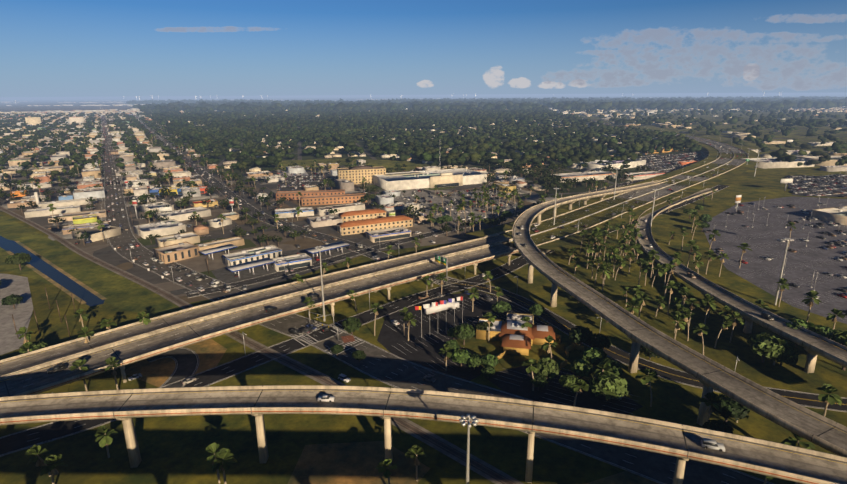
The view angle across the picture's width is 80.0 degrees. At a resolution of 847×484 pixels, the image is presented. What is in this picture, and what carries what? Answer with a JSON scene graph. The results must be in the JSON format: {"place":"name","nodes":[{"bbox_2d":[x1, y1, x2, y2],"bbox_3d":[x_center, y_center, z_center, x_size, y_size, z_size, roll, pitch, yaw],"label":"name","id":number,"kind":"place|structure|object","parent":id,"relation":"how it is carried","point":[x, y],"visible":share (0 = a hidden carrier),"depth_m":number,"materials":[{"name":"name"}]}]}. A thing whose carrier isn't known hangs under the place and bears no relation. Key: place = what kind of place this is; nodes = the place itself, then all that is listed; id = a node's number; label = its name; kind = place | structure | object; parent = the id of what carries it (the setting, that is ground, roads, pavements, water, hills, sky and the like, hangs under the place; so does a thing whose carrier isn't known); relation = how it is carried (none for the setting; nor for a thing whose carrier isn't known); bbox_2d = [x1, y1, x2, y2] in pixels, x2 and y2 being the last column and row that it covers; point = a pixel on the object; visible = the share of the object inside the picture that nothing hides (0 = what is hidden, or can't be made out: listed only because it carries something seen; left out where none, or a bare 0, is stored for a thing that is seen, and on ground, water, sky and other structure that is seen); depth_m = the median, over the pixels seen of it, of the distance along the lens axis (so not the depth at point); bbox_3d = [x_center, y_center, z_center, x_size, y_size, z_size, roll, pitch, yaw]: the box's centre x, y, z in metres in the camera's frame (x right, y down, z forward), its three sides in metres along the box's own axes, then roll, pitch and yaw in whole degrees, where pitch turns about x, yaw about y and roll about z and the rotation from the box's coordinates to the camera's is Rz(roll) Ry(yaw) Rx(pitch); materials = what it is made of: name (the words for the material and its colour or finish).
{"place":"outdoors","nodes":[
{"label":"outdoors","id":0,"kind":"place"},
{"bbox_2d":[0,236,104,306],"bbox_3d":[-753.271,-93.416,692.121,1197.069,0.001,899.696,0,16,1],"label":"canal water","id":1,"kind":"structure","parent":0,"point":[64,281],"depth_m":296.76,"materials":[{"name":"blue liquid"}]},
{"bbox_2d":[0,101,535,302],"bbox_3d":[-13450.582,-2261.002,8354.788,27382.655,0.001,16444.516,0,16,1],"label":"ground","id":2,"kind":"structure","parent":0,"point":[251,241],"depth_m":400.68,"materials":[{"name":"grey asphalt"}]},
{"bbox_2d":[0,106,846,483],"bbox_3d":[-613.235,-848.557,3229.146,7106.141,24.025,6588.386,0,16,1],"label":"roads and lots","id":3,"kind":"structure","parent":0,"point":[406,364],"depth_m":240.80,"materials":[{"name":"asphalt"}]},
{"bbox_2d":[0,111,846,483],"bbox_3d":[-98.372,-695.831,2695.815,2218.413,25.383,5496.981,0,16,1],"label":"flyovers","id":4,"kind":"object","parent":3,"relation":"on","point":[126,413],"visible":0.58,"depth_m":143.32,"materials":[{"name":"concrete"}]},
{"bbox_2d":[2,106,846,451],"bbox_3d":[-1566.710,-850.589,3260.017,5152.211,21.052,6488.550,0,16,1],"label":"cars","id":5,"kind":"object","parent":3,"relation":"on","point":[706,442],"visible":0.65,"depth_m":430.77,"materials":[{"name":"paint"}]},
{"bbox_2d":[0,96,846,433],"bbox_3d":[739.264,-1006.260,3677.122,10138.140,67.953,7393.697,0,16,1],"label":"trees","id":6,"kind":"object","parent":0,"point":[338,122],"visible":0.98,"depth_m":1059.32,"materials":[{"name":"green plant"}]},
{"bbox_2d":[0,92,846,211],"bbox_3d":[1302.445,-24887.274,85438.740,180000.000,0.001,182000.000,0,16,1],"label":"ground","id":7,"kind":"structure","parent":0,"point":[580,186],"depth_m":13452.75,"materials":[{"name":"green plant"}]},
{"bbox_2d":[0,111,846,483],"bbox_3d":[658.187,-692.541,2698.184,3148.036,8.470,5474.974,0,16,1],"label":"grass","id":8,"kind":"structure","parent":7,"relation":"on","point":[326,449],"depth_m":198.35,"materials":[{"name":"green plant"}]},
{"bbox_2d":[1,130,845,483],"bbox_3d":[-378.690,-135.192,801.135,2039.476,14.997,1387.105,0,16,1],"label":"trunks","id":9,"kind":"object","parent":8,"relation":"on","point":[489,282],"visible":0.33,"depth_m":277.34,"materials":[{"name":"brown plant"}]},
{"bbox_2d":[0,128,846,480],"bbox_3d":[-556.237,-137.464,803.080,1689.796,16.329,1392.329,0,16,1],"label":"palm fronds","id":10,"kind":"object","parent":9,"relation":"on","point":[222,454],"visible":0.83,"depth_m":225.35,"materials":[{"name":"green plant"}]},
{"bbox_2d":[0,97,846,380],"bbox_3d":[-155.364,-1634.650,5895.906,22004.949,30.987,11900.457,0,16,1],"label":"buildings","id":11,"kind":"structure","parent":7,"relation":"on","point":[509,333],"depth_m":512.07,"materials":[{"name":"paint"}]},
{"bbox_2d":[12,92,846,483],"bbox_3d":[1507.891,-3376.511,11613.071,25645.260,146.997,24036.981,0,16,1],"label":"sign poles","id":12,"kind":"object","parent":7,"relation":"on","point":[438,308],"visible":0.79,"depth_m":244.78,"materials":[{"name":"metal"}]},
{"bbox_2d":[0,0,846,96],"label":"sky","id":13,"kind":"structure","parent":0,"point":[49,48],"materials":[{"name":"blue"}]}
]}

